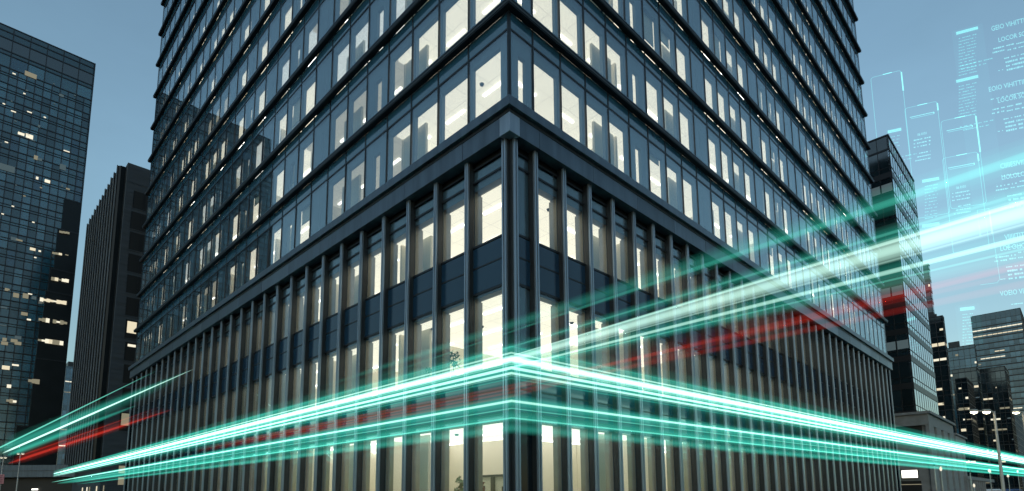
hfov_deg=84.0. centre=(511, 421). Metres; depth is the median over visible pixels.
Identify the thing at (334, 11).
window
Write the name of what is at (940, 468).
post lamp
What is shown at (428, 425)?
window
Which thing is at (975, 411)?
street lamp
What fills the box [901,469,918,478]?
wall sign
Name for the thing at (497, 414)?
window
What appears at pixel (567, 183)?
window
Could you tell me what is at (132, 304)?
window
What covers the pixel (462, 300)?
window
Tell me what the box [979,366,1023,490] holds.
black tower
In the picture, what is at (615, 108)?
window
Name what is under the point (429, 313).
window
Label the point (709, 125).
window
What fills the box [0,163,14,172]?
lit window
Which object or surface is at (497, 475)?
lobby door
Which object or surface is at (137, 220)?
window
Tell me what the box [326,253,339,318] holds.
window
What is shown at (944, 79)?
sky
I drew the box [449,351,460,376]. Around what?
potted plant
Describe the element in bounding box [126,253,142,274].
window
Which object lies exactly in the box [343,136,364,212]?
window
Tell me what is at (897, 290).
lit window
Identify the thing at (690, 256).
window
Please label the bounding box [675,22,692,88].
window
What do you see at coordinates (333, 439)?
window
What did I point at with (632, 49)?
window
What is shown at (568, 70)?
window
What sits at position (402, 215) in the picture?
window
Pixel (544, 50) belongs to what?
window
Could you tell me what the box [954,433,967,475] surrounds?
stone building
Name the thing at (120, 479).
lit window
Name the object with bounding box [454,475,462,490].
potted plant
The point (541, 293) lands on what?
window
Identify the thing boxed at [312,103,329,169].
window
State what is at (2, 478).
street sign
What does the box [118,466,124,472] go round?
lit window
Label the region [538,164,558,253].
window
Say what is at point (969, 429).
short dark tower
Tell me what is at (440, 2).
window frame
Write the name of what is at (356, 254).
window
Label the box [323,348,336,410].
window
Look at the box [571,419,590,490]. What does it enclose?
window
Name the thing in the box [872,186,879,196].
lit window
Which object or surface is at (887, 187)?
lit window
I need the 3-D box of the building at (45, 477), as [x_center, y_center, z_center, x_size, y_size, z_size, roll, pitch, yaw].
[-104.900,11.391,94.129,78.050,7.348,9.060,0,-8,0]
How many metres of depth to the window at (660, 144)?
28.24 m
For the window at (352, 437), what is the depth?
27.20 m
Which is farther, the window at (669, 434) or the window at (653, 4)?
the window at (653, 4)
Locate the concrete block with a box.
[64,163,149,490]
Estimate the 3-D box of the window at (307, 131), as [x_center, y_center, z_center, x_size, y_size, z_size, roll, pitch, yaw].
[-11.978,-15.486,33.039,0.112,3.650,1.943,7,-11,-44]
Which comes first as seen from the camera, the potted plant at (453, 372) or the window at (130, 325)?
the potted plant at (453, 372)
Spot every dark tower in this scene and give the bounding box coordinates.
[929,314,956,432]
[952,366,992,488]
[955,377,983,477]
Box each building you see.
[0,465,74,490]
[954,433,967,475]
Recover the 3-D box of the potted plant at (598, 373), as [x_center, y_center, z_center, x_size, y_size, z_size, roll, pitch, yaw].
[3.684,-1.948,24.079,0.373,0.822,0.434,0,-8,-4]
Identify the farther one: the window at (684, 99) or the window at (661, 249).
the window at (684, 99)
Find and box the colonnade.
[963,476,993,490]
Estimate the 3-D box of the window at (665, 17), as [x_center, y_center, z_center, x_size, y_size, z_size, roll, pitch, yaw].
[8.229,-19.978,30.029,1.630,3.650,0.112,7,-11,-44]
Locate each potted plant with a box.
[424,367,431,382]
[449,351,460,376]
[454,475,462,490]
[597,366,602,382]
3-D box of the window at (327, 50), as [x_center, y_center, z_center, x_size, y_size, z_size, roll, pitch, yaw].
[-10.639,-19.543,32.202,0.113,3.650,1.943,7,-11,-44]
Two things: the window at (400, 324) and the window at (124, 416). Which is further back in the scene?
the window at (124, 416)
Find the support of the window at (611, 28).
in the office tower at (533, 212)
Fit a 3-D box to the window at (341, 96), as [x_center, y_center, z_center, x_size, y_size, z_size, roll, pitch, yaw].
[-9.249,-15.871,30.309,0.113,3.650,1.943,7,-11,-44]
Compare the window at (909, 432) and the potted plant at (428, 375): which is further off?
the window at (909, 432)
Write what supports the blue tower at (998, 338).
on the ground
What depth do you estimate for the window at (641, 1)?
28.24 m
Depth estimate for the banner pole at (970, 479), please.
55.57 m
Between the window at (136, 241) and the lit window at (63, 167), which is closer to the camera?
the window at (136, 241)
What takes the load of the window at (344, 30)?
in the office tower at (533, 212)
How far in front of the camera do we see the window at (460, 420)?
21.72 m
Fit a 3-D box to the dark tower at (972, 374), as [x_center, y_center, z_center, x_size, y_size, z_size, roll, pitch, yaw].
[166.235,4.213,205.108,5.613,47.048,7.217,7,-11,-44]
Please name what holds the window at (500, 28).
in the office tower at (533, 212)
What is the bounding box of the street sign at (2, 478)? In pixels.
[0,474,4,483]
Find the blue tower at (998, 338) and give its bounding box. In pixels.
[971,308,1023,473]
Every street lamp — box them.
[0,456,6,490]
[16,452,24,490]
[969,409,1005,490]
[1012,410,1023,426]
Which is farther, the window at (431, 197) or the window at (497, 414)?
the window at (431, 197)
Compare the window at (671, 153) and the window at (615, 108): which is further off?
the window at (671, 153)
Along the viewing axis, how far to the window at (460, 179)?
22.70 m
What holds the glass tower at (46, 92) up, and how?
on the ground
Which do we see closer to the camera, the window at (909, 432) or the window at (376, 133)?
the window at (376, 133)
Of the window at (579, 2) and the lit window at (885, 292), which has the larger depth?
the lit window at (885, 292)
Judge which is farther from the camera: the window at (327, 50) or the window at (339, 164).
the window at (327, 50)
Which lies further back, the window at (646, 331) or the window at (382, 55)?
the window at (382, 55)
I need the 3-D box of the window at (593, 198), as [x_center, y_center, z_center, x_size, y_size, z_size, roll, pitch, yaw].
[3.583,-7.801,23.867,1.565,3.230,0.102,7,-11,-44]
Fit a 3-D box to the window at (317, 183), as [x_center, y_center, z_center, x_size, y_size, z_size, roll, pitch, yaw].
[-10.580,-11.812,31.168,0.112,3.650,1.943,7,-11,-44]
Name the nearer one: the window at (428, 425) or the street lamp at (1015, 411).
the window at (428, 425)
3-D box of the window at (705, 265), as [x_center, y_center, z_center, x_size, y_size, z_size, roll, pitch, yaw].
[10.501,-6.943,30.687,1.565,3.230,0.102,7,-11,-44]
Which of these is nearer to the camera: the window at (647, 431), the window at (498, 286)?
the window at (498, 286)
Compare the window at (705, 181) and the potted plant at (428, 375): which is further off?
the window at (705, 181)
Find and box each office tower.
[123,0,901,490]
[948,341,977,433]
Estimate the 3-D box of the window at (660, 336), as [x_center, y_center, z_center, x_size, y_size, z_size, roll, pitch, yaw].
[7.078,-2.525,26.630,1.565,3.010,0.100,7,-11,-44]
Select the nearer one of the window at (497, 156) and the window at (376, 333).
the window at (497, 156)
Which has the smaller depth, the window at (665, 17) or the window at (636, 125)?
the window at (636, 125)
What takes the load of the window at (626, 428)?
in the office tower at (533, 212)
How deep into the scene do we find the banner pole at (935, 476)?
51.64 m
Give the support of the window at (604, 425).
in the office tower at (533, 212)
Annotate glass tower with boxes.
[0,22,95,464]
[868,134,964,490]
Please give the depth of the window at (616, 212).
25.35 m
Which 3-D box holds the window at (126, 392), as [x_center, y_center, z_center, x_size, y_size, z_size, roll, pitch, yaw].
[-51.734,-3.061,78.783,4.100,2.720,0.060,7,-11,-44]
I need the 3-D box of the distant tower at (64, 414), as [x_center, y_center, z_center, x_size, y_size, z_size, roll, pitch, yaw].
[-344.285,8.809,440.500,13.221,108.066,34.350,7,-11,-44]
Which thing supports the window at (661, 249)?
in the office tower at (533, 212)
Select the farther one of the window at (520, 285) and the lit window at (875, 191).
the lit window at (875, 191)
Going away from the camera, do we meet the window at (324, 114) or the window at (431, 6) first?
the window at (431, 6)
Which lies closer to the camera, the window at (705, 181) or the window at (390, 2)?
the window at (390, 2)
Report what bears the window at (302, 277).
in the office tower at (533, 212)
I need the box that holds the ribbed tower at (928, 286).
[923,263,934,314]
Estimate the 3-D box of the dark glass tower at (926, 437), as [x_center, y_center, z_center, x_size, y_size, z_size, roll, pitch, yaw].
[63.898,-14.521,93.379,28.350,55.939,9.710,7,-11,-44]
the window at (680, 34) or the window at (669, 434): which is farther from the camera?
the window at (680, 34)
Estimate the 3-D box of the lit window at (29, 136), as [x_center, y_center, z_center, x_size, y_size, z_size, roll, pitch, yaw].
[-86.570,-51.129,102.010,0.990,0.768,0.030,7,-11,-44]
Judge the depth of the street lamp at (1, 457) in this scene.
80.09 m
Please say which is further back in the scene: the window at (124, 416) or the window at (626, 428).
the window at (124, 416)
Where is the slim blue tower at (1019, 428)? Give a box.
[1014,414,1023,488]
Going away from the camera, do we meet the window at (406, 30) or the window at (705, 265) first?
the window at (406, 30)
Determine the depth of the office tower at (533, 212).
30.35 m
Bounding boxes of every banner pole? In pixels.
[933,462,937,490]
[968,469,972,490]
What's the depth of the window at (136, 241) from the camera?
80.51 m
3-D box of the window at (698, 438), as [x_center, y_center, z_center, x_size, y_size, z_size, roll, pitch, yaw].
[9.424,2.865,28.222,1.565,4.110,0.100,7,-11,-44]
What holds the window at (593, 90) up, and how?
in the office tower at (533, 212)
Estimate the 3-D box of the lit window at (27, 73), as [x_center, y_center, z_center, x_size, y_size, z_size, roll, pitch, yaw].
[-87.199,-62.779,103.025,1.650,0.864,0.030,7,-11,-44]
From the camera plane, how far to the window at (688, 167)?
30.51 m
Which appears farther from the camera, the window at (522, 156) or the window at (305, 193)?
the window at (305, 193)
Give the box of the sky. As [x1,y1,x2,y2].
[0,0,1023,362]
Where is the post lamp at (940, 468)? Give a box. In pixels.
[939,466,943,490]
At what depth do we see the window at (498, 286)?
20.63 m
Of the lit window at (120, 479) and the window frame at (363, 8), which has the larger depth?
the lit window at (120, 479)
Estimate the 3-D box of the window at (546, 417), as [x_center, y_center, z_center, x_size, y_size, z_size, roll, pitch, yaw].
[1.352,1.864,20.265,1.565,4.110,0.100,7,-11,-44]
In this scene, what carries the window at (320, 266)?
in the office tower at (533, 212)
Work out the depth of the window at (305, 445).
29.96 m
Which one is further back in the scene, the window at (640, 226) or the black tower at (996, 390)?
the black tower at (996, 390)
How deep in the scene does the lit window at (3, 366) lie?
96.62 m
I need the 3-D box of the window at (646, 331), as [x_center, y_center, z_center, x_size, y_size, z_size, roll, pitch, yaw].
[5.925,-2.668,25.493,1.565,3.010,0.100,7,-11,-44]
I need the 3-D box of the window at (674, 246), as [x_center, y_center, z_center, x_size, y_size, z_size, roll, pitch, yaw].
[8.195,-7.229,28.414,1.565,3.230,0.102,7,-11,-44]
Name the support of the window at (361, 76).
in the office tower at (533, 212)
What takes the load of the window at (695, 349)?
in the office tower at (533, 212)
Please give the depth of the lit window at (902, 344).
82.55 m
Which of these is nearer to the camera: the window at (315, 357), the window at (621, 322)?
the window at (621, 322)
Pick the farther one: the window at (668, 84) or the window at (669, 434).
the window at (668, 84)
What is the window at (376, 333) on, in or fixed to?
in the office tower at (533, 212)
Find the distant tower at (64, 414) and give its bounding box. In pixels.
[56,361,72,464]
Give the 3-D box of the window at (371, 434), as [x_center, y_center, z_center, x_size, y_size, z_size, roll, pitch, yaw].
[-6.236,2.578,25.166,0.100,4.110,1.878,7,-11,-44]
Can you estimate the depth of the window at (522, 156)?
20.92 m
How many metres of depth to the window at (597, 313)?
23.57 m
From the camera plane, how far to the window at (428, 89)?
24.76 m
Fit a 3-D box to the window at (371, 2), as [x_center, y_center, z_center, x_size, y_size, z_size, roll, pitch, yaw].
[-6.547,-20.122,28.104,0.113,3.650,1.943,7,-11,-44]
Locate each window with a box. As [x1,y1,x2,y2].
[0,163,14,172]
[2,365,9,369]
[25,71,36,78]
[26,133,32,139]
[60,164,65,170]
[118,412,129,431]
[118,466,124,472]
[118,477,123,484]
[121,388,130,407]
[122,364,131,384]
[123,342,135,361]
[124,297,139,317]
[124,319,137,339]
[125,274,140,294]
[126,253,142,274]
[128,0,893,490]
[128,231,144,252]
[129,211,145,232]
[132,190,147,212]
[290,362,301,417]
[294,183,310,247]
[294,275,304,334]
[297,119,313,183]
[303,442,314,490]
[306,355,317,414]
[309,169,326,236]
[309,264,321,326]
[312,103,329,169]
[314,39,331,105]
[317,0,325,42]
[320,439,333,490]
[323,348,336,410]
[325,154,344,225]
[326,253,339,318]
[328,84,347,155]
[331,18,349,87]
[333,0,335,22]
[339,436,353,490]
[342,340,356,405]
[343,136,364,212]
[345,241,359,310]
[346,65,366,139]
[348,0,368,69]
[360,433,376,490]
[362,332,378,400]
[363,117,386,198]
[365,42,388,122]
[365,227,381,300]
[368,0,376,48]
[384,429,401,490]
[385,96,410,182]
[385,322,403,394]
[387,18,411,102]
[388,212,405,289]
[389,0,391,26]
[410,73,437,164]
[410,424,430,490]
[411,0,437,81]
[411,311,431,388]
[413,194,433,278]
[437,47,467,144]
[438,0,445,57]
[440,299,463,381]
[440,419,463,490]
[441,176,463,264]
[467,11,508,123]
[473,152,501,249]
[473,284,502,374]
[473,413,502,490]
[509,12,534,110]
[518,152,529,240]
[519,283,531,369]
[520,412,532,490]
[533,32,562,129]
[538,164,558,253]
[540,291,561,375]
[542,415,562,490]
[557,0,560,39]
[561,55,587,147]
[566,181,584,265]
[569,302,587,381]
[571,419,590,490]
[573,0,584,59]
[584,0,607,79]
[586,76,610,163]
[592,196,608,276]
[595,311,612,387]
[598,423,614,490]
[606,16,628,97]
[609,95,631,177]
[615,210,630,285]
[618,320,634,392]
[622,427,637,490]
[626,36,647,113]
[629,112,650,190]
[636,222,649,294]
[640,0,643,38]
[640,328,654,396]
[644,0,661,57]
[644,430,657,490]
[645,55,664,128]
[648,128,668,202]
[655,234,668,302]
[659,4,677,73]
[659,335,672,400]
[662,72,680,142]
[664,433,676,490]
[666,143,684,213]
[673,245,684,310]
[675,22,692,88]
[677,341,689,404]
[678,87,695,154]
[682,156,699,224]
[682,435,693,490]
[689,254,700,317]
[694,348,704,407]
[697,168,713,233]
[698,438,708,490]
[704,263,714,323]
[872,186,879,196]
[881,182,892,192]
[881,288,890,297]
[887,342,895,350]
[891,285,902,295]
[896,425,922,439]
[897,339,908,348]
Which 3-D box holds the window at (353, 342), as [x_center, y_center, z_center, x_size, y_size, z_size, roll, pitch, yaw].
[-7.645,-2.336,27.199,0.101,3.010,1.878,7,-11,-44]
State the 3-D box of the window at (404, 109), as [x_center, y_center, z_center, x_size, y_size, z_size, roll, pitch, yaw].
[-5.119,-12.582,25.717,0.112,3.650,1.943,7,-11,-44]
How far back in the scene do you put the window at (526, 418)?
19.49 m
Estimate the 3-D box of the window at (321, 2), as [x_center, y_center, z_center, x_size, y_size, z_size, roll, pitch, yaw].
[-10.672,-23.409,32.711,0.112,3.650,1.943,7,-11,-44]
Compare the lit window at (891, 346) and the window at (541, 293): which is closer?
the window at (541, 293)
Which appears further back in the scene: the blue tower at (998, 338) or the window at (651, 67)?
the blue tower at (998, 338)
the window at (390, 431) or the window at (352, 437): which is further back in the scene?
the window at (352, 437)
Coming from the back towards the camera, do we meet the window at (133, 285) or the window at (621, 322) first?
the window at (133, 285)
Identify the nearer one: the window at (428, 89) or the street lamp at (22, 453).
the window at (428, 89)
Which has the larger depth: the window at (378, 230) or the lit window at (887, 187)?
the lit window at (887, 187)
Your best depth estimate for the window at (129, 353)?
78.61 m
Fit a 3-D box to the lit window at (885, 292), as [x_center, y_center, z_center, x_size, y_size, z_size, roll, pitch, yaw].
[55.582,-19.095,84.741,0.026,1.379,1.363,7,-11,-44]
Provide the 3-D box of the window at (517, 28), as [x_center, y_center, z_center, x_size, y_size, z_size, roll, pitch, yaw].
[0.329,-13.235,21.145,1.315,3.650,0.112,7,-11,-44]
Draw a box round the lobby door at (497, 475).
[483,474,502,490]
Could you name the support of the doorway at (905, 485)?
in the dark glass tower at (926, 437)
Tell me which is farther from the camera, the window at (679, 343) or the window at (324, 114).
the window at (324, 114)
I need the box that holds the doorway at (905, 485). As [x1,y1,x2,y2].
[901,481,921,490]
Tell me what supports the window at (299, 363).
in the office tower at (533, 212)
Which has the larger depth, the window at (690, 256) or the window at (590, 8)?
the window at (690, 256)
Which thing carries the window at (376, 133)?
in the office tower at (533, 212)

